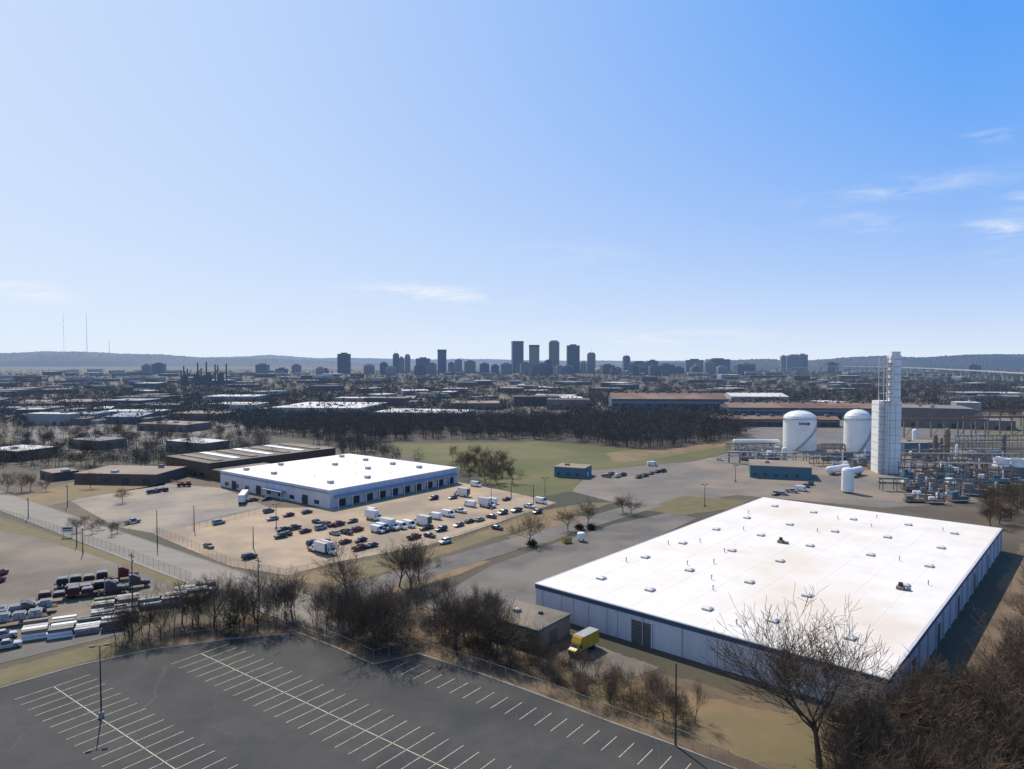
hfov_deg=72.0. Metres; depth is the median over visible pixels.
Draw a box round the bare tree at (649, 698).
[639,683,657,715]
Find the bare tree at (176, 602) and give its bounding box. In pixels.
[160,581,187,636]
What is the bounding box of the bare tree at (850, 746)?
[815,706,895,768]
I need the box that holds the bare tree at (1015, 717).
[955,686,1023,768]
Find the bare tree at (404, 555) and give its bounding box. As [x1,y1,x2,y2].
[372,541,423,586]
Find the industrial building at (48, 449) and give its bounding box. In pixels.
[0,445,57,461]
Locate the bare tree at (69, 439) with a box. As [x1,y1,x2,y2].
[62,435,76,446]
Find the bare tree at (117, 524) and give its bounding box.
[106,520,124,532]
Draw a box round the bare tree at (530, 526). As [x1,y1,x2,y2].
[506,513,553,539]
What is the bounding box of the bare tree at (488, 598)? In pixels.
[477,585,499,609]
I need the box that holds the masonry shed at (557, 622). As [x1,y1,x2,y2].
[483,599,570,650]
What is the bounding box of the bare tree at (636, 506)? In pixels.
[619,496,645,511]
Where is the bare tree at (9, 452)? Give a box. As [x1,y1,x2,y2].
[3,447,16,460]
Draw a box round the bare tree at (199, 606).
[185,596,203,631]
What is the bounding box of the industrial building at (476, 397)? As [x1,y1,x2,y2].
[467,395,498,400]
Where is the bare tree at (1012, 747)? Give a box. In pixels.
[988,717,1023,768]
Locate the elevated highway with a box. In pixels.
[755,366,1023,382]
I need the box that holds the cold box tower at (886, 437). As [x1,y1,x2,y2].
[871,352,901,473]
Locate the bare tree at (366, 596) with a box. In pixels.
[349,585,380,638]
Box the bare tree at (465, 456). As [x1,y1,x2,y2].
[456,450,473,469]
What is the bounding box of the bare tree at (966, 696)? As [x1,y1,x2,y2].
[940,678,1019,742]
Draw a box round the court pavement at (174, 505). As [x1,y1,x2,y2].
[69,483,268,533]
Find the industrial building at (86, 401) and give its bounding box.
[60,399,109,405]
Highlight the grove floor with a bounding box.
[232,418,751,449]
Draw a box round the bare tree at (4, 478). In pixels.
[0,471,15,490]
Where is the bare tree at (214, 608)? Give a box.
[198,587,230,635]
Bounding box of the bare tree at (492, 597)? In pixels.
[476,587,503,607]
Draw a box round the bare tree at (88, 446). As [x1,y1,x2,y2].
[80,442,94,457]
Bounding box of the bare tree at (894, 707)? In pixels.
[836,672,937,744]
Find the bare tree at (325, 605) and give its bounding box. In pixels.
[317,590,333,623]
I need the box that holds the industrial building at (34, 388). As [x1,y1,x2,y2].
[8,387,40,392]
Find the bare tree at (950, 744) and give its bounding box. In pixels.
[873,711,1003,768]
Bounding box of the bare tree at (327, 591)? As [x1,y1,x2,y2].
[318,575,340,617]
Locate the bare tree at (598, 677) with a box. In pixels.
[593,668,601,688]
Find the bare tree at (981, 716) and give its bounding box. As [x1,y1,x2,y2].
[908,665,1022,757]
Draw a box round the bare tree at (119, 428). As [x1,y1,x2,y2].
[109,426,127,435]
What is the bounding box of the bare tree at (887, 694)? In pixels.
[841,662,941,731]
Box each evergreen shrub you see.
[216,606,243,636]
[525,538,536,546]
[573,522,583,529]
[585,523,595,529]
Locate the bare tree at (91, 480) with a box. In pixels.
[78,470,101,487]
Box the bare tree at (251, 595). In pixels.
[235,571,257,623]
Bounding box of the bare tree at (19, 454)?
[10,450,29,459]
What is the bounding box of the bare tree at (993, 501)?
[978,499,1002,517]
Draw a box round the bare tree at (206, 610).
[194,601,211,626]
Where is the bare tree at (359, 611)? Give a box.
[339,583,402,642]
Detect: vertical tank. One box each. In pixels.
[577,532,584,541]
[782,447,787,460]
[841,467,853,492]
[912,429,917,439]
[931,434,938,461]
[938,437,943,458]
[941,428,951,461]
[955,444,958,461]
[1000,434,1005,456]
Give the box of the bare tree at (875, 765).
[839,728,929,768]
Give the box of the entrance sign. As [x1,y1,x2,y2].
[62,526,72,536]
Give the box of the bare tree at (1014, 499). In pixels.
[986,488,1023,518]
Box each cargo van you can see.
[370,524,384,533]
[375,522,388,528]
[396,520,407,529]
[402,519,415,527]
[429,511,441,519]
[441,509,454,516]
[463,500,476,506]
[470,480,481,486]
[489,497,497,503]
[534,496,547,503]
[647,461,657,465]
[795,485,808,491]
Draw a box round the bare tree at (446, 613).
[417,588,488,649]
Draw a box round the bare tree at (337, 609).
[329,596,350,633]
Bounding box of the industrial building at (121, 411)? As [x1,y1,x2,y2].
[99,408,172,414]
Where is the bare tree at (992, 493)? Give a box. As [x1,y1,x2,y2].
[973,484,1005,502]
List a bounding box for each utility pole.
[129,553,133,602]
[156,510,157,546]
[255,558,260,595]
[674,663,676,745]
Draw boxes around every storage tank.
[782,409,818,450]
[842,407,871,457]
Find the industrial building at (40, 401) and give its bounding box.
[18,400,56,401]
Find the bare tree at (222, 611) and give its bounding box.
[210,604,232,620]
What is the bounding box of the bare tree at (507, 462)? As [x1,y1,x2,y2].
[498,454,514,468]
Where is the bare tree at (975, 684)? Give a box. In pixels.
[937,657,1023,712]
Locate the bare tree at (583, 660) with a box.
[577,650,593,670]
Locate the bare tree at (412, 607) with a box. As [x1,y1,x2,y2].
[403,591,423,621]
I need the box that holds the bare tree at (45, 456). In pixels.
[39,452,52,464]
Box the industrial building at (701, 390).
[688,389,710,392]
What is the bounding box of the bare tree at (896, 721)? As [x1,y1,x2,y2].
[850,681,954,751]
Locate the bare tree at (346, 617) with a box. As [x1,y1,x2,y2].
[334,583,365,643]
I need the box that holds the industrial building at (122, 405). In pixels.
[114,402,141,408]
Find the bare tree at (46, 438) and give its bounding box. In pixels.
[37,432,52,442]
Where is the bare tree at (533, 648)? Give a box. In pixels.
[525,637,548,672]
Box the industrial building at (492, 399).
[475,398,505,402]
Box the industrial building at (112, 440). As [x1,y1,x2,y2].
[69,435,126,449]
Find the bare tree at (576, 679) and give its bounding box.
[568,669,585,698]
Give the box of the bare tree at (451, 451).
[449,444,459,456]
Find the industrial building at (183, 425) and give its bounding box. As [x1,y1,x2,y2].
[137,419,210,431]
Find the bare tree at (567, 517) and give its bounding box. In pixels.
[552,507,580,530]
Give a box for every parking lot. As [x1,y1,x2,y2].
[0,633,732,768]
[421,513,695,629]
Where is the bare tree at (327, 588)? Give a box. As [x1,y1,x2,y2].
[314,575,344,615]
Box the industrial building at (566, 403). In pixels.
[547,397,588,409]
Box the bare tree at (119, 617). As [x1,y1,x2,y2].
[106,591,151,640]
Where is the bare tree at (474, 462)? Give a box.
[471,453,492,472]
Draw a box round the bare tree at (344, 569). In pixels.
[308,530,379,594]
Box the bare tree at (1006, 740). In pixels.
[971,716,1023,768]
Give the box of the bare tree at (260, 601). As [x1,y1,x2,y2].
[225,573,286,630]
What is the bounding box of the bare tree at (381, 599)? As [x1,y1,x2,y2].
[353,581,403,637]
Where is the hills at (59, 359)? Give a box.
[0,351,392,366]
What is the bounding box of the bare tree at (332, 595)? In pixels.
[320,579,369,624]
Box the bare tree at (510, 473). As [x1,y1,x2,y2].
[505,464,527,483]
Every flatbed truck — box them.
[0,598,57,612]
[0,599,46,617]
[0,607,47,623]
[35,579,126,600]
[54,564,138,588]
[65,573,149,597]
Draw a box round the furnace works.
[180,362,226,384]
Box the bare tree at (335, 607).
[325,586,346,629]
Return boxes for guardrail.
[677,728,767,768]
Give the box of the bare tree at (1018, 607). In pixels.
[999,577,1023,615]
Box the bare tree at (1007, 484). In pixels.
[998,478,1023,503]
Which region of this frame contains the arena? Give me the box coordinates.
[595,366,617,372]
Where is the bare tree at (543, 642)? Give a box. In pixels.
[526,628,552,659]
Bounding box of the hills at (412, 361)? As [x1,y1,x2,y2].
[205,355,704,363]
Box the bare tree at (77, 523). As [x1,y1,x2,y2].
[72,519,84,528]
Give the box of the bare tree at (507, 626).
[462,593,530,659]
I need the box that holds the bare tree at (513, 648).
[504,637,523,661]
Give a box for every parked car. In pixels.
[203,542,214,548]
[247,497,258,501]
[260,496,271,500]
[266,516,278,520]
[275,526,288,531]
[282,512,294,516]
[298,528,311,533]
[301,509,312,513]
[311,519,321,523]
[329,530,340,535]
[338,538,351,543]
[346,518,358,522]
[354,536,367,542]
[367,542,378,547]
[423,532,435,537]
[453,522,464,526]
[464,518,474,522]
[474,517,484,521]
[485,514,496,518]
[491,525,503,529]
[777,491,788,494]
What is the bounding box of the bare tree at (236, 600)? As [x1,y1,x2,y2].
[221,579,252,627]
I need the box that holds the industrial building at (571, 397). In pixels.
[561,396,589,402]
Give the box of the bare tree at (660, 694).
[647,677,674,719]
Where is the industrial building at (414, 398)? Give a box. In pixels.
[405,396,420,400]
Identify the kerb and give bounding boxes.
[0,510,275,617]
[0,632,736,768]
[1,491,279,585]
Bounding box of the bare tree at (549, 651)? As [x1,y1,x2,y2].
[532,639,564,663]
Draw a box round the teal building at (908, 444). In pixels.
[901,440,939,452]
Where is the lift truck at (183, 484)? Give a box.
[170,480,190,486]
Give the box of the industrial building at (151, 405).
[148,402,179,408]
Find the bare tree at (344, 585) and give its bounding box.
[327,576,372,616]
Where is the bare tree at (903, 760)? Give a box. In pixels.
[882,742,942,768]
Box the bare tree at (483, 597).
[474,586,497,610]
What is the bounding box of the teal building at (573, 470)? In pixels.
[554,463,591,478]
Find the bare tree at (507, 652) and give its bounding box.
[503,636,518,670]
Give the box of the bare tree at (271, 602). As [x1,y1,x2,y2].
[260,580,280,625]
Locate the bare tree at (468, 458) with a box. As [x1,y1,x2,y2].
[461,454,477,468]
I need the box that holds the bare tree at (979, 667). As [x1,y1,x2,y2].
[922,650,1023,712]
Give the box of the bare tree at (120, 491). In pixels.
[112,487,132,502]
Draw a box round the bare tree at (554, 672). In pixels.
[546,667,558,686]
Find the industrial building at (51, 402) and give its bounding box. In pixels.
[18,401,71,405]
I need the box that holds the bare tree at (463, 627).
[442,601,476,642]
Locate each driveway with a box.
[0,628,121,662]
[546,634,659,677]
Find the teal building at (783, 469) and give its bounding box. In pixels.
[749,459,811,479]
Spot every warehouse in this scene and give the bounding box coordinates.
[166,442,335,480]
[220,454,457,508]
[534,497,1001,719]
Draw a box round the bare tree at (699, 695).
[690,679,709,719]
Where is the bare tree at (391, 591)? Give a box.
[369,574,413,629]
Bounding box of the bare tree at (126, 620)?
[118,602,137,641]
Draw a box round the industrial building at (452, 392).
[442,390,457,397]
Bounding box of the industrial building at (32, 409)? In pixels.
[16,407,49,414]
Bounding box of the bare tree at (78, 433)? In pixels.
[69,432,85,437]
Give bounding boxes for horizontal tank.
[732,446,779,450]
[733,439,779,445]
[826,464,850,474]
[853,466,863,474]
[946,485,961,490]
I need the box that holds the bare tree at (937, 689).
[881,662,980,749]
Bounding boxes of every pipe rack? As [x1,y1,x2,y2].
[726,443,774,452]
[727,451,793,463]
[772,452,841,462]
[808,451,869,465]
[821,443,844,455]
[878,478,1023,491]
[897,461,1007,476]
[900,452,1021,469]
[901,449,981,464]
[914,469,1017,481]
[928,442,999,457]
[948,455,1009,461]
[954,435,1023,447]
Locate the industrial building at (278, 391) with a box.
[253,390,287,396]
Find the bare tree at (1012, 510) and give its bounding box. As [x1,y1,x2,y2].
[974,494,1023,523]
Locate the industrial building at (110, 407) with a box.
[94,406,117,411]
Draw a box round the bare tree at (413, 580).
[400,564,432,608]
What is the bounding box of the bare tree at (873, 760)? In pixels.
[841,738,901,768]
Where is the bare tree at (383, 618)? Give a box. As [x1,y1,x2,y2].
[330,597,408,654]
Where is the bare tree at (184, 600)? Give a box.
[173,588,191,622]
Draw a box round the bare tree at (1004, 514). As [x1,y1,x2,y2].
[991,502,1013,518]
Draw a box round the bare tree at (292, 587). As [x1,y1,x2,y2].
[268,561,312,618]
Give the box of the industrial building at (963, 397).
[949,395,987,400]
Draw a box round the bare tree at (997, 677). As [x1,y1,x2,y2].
[956,652,1023,731]
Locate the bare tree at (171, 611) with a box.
[163,598,178,631]
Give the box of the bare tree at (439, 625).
[422,605,457,649]
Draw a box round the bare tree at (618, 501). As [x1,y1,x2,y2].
[613,493,630,512]
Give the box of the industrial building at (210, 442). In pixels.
[166,437,228,452]
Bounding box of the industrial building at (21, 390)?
[0,388,29,395]
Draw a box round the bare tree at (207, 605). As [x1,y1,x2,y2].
[192,588,213,626]
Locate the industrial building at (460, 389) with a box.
[443,387,467,393]
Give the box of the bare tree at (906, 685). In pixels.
[893,674,989,748]
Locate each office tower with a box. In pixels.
[141,364,151,374]
[151,362,165,373]
[255,363,269,372]
[275,367,287,373]
[291,364,301,372]
[316,367,324,374]
[337,353,350,373]
[364,364,374,373]
[381,364,387,374]
[385,366,396,375]
[393,353,398,372]
[399,356,403,372]
[405,354,409,371]
[414,364,426,374]
[416,357,429,366]
[428,363,436,373]
[437,349,446,371]
[448,362,454,372]
[455,359,461,372]
[464,360,475,372]
[480,363,488,372]
[491,364,498,374]
[500,362,511,373]
[511,341,523,372]
[515,364,519,372]
[520,362,530,373]
[529,345,539,364]
[530,367,536,375]
[536,362,545,373]
[539,366,548,374]
[544,359,551,365]
[546,364,553,374]
[549,340,558,366]
[556,365,562,373]
[562,365,573,373]
[566,344,579,372]
[567,367,571,373]
[580,361,586,372]
[587,349,595,367]
[587,363,594,373]
[600,364,614,373]
[610,368,618,374]
[622,356,629,370]
[629,361,648,366]
[629,363,634,372]
[633,365,638,375]
[641,366,647,374]
[647,360,657,365]
[648,365,660,375]
[657,363,674,373]
[662,365,668,375]
[675,366,683,372]
[685,359,703,371]
[692,367,699,371]
[703,361,714,372]
[705,358,729,371]
[716,365,727,372]
[733,364,745,373]
[735,363,755,370]
[746,365,753,370]
[780,355,785,371]
[785,354,803,371]
[800,354,807,370]
[823,362,838,372]
[965,364,980,373]
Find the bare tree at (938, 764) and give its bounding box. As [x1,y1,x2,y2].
[873,711,1004,768]
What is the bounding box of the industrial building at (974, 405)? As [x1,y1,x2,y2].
[951,400,981,415]
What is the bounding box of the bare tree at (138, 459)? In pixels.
[129,453,151,463]
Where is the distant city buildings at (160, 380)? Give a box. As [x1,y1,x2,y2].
[0,369,1021,391]
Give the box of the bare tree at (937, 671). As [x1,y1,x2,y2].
[896,643,974,718]
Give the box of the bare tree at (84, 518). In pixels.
[78,515,89,527]
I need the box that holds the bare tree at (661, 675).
[652,669,665,684]
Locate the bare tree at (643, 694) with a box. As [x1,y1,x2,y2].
[629,687,644,712]
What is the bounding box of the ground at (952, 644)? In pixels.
[0,364,1023,719]
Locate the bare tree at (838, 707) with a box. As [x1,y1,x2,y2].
[811,694,901,755]
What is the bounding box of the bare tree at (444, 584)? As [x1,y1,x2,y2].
[436,572,454,596]
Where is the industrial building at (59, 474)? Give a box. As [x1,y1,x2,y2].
[39,467,78,480]
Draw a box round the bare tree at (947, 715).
[912,684,996,750]
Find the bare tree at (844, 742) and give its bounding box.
[811,710,887,768]
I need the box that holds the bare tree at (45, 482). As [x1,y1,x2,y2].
[35,478,51,488]
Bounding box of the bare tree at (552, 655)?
[544,643,560,675]
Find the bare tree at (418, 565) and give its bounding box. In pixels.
[381,537,436,591]
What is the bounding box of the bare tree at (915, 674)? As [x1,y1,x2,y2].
[895,648,959,707]
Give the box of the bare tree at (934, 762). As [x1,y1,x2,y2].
[892,720,970,768]
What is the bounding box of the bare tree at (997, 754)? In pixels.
[964,725,1023,768]
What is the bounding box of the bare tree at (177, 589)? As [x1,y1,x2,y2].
[155,575,206,623]
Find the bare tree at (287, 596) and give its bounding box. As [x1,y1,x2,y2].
[270,581,300,617]
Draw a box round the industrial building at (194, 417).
[171,410,236,420]
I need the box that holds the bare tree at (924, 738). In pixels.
[899,717,958,759]
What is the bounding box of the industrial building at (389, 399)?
[364,396,416,405]
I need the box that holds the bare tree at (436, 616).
[423,595,466,632]
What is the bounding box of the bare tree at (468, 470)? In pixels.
[460,463,478,479]
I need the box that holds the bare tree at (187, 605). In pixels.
[177,581,207,623]
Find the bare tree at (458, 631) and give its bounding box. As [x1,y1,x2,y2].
[432,595,477,655]
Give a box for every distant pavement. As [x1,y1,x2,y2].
[1,423,244,452]
[9,395,204,406]
[484,410,572,416]
[742,419,1023,444]
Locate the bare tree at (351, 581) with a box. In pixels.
[338,567,362,593]
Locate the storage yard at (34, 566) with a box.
[0,530,174,652]
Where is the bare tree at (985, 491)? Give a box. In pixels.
[975,481,1004,501]
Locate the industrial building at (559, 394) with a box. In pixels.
[535,394,575,395]
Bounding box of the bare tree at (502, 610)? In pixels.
[483,588,516,646]
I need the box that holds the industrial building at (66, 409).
[53,408,94,411]
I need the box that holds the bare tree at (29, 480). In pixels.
[16,472,35,490]
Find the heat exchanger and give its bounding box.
[979,450,1001,458]
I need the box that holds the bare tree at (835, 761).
[816,741,885,768]
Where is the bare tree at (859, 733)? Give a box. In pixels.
[836,713,905,756]
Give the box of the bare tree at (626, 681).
[619,660,638,694]
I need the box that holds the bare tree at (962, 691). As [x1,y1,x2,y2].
[941,675,993,722]
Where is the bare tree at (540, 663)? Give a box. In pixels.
[534,649,557,688]
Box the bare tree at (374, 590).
[364,580,384,598]
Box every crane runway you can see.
[901,418,998,437]
[962,416,1023,433]
[975,410,1023,425]
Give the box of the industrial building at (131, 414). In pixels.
[105,412,169,423]
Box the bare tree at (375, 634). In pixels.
[352,607,393,644]
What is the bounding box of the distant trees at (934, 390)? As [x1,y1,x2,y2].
[0,368,1023,425]
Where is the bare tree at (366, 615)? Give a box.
[349,591,378,642]
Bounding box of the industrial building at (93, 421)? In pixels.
[80,416,105,423]
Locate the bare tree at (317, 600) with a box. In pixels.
[309,583,339,629]
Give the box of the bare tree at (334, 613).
[322,600,346,629]
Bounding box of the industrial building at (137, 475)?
[74,464,186,484]
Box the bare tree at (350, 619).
[339,603,361,639]
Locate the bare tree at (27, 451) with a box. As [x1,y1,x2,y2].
[23,448,41,464]
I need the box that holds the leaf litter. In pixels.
[0,533,1023,768]
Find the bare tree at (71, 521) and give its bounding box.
[65,517,76,525]
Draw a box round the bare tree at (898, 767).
[880,754,942,768]
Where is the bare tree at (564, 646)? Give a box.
[556,636,571,658]
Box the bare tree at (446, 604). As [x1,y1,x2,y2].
[428,586,463,634]
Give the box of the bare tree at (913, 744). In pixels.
[861,722,960,767]
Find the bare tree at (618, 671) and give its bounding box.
[612,659,624,679]
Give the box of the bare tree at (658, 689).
[647,677,665,704]
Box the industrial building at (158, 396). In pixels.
[113,395,180,402]
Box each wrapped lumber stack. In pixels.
[21,613,123,641]
[23,605,126,625]
[91,592,138,608]
[91,596,139,608]
[91,603,138,616]
[138,594,180,608]
[165,586,209,599]
[175,579,214,594]
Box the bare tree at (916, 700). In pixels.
[890,667,956,737]
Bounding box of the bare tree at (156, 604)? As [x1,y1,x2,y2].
[133,575,167,637]
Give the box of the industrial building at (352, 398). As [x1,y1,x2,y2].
[335,397,364,401]
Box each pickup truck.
[0,628,17,637]
[0,638,22,647]
[123,518,140,523]
[286,524,301,530]
[330,520,345,526]
[339,528,353,534]
[352,543,367,550]
[376,527,391,533]
[406,533,421,539]
[419,524,433,530]
[453,507,466,512]
[511,507,522,512]
[523,503,535,508]
[785,488,798,492]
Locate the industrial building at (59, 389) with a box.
[41,388,75,393]
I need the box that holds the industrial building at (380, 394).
[367,393,396,396]
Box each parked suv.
[0,569,8,574]
[146,489,157,493]
[161,487,168,491]
[211,519,225,524]
[241,552,257,559]
[262,508,274,512]
[273,531,287,538]
[306,539,315,545]
[314,524,327,529]
[322,520,331,526]
[351,526,363,531]
[428,495,438,499]
[435,525,447,531]
[438,536,451,543]
[497,509,507,514]
[532,508,542,513]
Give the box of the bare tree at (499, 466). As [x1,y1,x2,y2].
[479,463,505,481]
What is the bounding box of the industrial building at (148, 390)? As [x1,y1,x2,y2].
[136,389,158,393]
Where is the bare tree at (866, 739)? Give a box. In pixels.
[838,725,898,761]
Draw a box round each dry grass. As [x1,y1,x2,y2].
[275,502,610,585]
[385,561,489,592]
[508,516,584,545]
[570,678,887,768]
[606,439,733,462]
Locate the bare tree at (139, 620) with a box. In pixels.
[103,596,163,640]
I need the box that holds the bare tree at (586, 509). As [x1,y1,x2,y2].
[573,498,598,523]
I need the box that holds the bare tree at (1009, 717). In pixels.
[981,688,1023,762]
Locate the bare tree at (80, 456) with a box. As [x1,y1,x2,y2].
[73,450,87,465]
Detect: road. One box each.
[0,491,356,637]
[318,502,662,597]
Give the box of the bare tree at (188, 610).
[177,582,217,622]
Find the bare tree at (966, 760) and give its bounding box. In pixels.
[905,743,1019,768]
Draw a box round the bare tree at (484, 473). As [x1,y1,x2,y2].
[472,463,496,483]
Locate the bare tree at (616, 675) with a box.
[602,666,629,688]
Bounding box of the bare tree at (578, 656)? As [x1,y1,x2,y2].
[572,646,589,673]
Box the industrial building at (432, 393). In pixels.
[430,391,439,398]
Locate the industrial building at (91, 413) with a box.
[20,411,110,421]
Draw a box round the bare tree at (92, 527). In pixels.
[84,521,98,530]
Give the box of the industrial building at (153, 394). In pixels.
[136,393,169,394]
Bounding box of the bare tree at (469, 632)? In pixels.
[449,598,495,650]
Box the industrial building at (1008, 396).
[976,394,1022,402]
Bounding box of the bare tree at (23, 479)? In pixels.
[5,472,36,490]
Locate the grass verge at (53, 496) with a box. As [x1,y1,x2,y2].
[18,483,164,505]
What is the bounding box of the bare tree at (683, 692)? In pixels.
[668,685,688,712]
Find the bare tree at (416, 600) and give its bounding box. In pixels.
[401,591,426,615]
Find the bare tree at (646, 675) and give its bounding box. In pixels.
[638,664,656,689]
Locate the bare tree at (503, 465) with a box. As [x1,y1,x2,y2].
[488,453,515,476]
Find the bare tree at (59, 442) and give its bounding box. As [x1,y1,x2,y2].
[48,437,68,448]
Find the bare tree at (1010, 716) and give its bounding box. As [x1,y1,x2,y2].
[948,684,1023,768]
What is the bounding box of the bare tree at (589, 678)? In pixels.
[577,672,600,704]
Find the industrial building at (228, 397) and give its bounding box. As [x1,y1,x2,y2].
[205,394,267,402]
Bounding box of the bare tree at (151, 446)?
[146,441,159,453]
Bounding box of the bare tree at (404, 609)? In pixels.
[362,584,423,650]
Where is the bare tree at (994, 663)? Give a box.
[976,633,1023,694]
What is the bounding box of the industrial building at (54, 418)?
[27,412,90,424]
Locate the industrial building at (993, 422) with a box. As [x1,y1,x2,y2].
[964,418,1015,430]
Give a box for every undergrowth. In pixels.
[105,606,699,736]
[807,664,1009,768]
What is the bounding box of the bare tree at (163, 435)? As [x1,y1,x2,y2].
[155,430,175,442]
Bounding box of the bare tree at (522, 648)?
[514,633,540,656]
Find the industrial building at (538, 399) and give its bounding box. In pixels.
[511,394,560,405]
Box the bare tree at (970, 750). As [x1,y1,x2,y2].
[922,721,1023,768]
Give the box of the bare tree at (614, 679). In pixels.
[596,670,623,702]
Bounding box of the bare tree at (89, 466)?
[77,455,99,469]
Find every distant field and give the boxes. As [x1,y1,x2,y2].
[422,392,510,404]
[972,412,1023,439]
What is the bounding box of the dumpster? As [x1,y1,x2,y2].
[561,537,571,542]
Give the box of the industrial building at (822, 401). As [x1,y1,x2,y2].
[810,399,847,402]
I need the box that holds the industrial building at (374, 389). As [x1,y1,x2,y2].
[358,387,382,392]
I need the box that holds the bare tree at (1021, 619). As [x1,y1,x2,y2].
[992,606,1023,663]
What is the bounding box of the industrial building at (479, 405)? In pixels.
[453,400,499,409]
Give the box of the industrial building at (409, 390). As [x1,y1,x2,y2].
[401,389,428,395]
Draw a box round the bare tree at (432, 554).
[384,534,450,579]
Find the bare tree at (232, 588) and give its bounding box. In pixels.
[215,572,247,617]
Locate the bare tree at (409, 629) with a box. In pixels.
[395,614,416,641]
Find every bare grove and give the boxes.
[0,415,279,468]
[228,406,755,447]
[307,427,423,461]
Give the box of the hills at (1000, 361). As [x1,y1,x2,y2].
[658,354,1023,369]
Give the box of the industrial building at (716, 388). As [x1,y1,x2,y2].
[706,388,728,389]
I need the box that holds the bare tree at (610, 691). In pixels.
[604,684,617,701]
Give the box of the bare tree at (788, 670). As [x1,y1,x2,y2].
[700,582,912,768]
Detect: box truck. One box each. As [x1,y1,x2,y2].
[310,539,328,554]
[318,539,336,555]
[365,508,381,521]
[380,517,399,530]
[414,514,431,523]
[454,487,469,496]
[478,496,495,506]
[568,627,598,655]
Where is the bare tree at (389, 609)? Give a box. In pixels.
[367,591,407,639]
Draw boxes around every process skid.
[739,448,754,460]
[765,445,779,459]
[831,453,847,464]
[850,454,865,467]
[858,449,870,462]
[859,458,869,465]
[899,472,922,488]
[900,464,915,477]
[903,492,926,502]
[905,480,928,490]
[910,487,936,498]
[911,444,923,457]
[915,467,936,482]
[915,477,931,490]
[918,482,935,496]
[919,465,938,473]
[921,447,931,461]
[926,493,949,504]
[928,482,946,491]
[930,477,942,488]
[932,465,950,478]
[935,482,950,499]
[938,457,954,469]
[940,470,963,478]
[944,467,966,479]
[944,472,965,483]
[945,485,973,502]
[953,464,970,473]
[961,477,987,496]
[961,478,983,490]
[967,469,977,483]
[972,472,989,483]
[973,458,984,473]
[977,468,997,484]
[989,482,1002,495]
[990,466,1014,478]
[990,470,1010,483]
[1000,465,1020,478]
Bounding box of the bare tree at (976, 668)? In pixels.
[919,650,1020,696]
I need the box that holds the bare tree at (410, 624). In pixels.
[396,608,417,643]
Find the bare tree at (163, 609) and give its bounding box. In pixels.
[153,594,174,624]
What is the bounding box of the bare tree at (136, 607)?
[123,589,153,635]
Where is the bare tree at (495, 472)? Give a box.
[486,467,503,484]
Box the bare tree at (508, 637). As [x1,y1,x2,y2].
[499,622,519,657]
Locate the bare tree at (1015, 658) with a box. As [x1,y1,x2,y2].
[975,630,1023,685]
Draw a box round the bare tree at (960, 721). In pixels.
[874,685,1023,768]
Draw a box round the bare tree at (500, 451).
[493,450,508,464]
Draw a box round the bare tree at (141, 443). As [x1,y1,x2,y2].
[136,437,156,447]
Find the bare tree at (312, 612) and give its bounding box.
[295,584,323,629]
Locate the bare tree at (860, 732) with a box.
[808,693,911,768]
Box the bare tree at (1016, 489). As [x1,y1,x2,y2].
[999,481,1023,511]
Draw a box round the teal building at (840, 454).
[826,451,853,459]
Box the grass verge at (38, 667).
[0,635,152,685]
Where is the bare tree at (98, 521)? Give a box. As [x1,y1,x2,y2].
[93,517,106,527]
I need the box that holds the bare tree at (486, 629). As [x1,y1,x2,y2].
[466,589,515,655]
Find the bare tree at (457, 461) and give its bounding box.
[447,453,474,473]
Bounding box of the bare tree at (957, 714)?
[921,674,1000,752]
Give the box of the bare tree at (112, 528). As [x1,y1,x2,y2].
[108,523,115,533]
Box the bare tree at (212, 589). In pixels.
[187,565,240,627]
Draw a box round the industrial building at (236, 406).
[229,403,267,413]
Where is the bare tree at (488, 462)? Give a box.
[476,455,505,469]
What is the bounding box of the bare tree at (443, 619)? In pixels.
[430,602,454,640]
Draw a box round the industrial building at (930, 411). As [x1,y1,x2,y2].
[901,404,974,427]
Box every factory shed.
[609,391,727,412]
[708,413,839,426]
[720,401,871,418]
[723,392,788,401]
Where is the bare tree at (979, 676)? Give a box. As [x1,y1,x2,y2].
[935,655,1016,703]
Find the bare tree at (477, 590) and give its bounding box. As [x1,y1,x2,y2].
[470,580,483,599]
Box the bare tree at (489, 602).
[480,588,507,639]
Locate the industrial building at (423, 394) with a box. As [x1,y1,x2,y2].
[414,392,451,398]
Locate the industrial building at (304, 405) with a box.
[270,402,387,414]
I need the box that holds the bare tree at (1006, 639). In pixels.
[989,626,1023,668]
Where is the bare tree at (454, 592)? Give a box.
[431,576,471,623]
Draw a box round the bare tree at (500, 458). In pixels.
[480,450,503,463]
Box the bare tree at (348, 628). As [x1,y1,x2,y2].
[329,620,371,638]
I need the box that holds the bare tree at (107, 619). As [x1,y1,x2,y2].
[87,584,138,639]
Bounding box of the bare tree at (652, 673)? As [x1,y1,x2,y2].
[645,666,660,683]
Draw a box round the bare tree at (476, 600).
[459,588,485,631]
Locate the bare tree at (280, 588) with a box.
[264,572,303,628]
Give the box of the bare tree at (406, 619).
[396,604,418,639]
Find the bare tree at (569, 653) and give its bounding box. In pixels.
[560,644,588,685]
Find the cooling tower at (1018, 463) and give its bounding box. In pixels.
[988,457,1023,477]
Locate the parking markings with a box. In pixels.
[14,645,690,768]
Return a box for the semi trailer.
[238,489,248,503]
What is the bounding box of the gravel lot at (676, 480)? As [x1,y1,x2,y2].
[573,447,1023,507]
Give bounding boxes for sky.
[0,0,1023,360]
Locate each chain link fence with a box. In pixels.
[6,510,189,574]
[116,620,674,728]
[158,527,337,573]
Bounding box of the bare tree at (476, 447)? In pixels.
[466,444,481,460]
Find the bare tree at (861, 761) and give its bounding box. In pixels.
[843,744,886,768]
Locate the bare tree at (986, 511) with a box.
[976,501,1001,526]

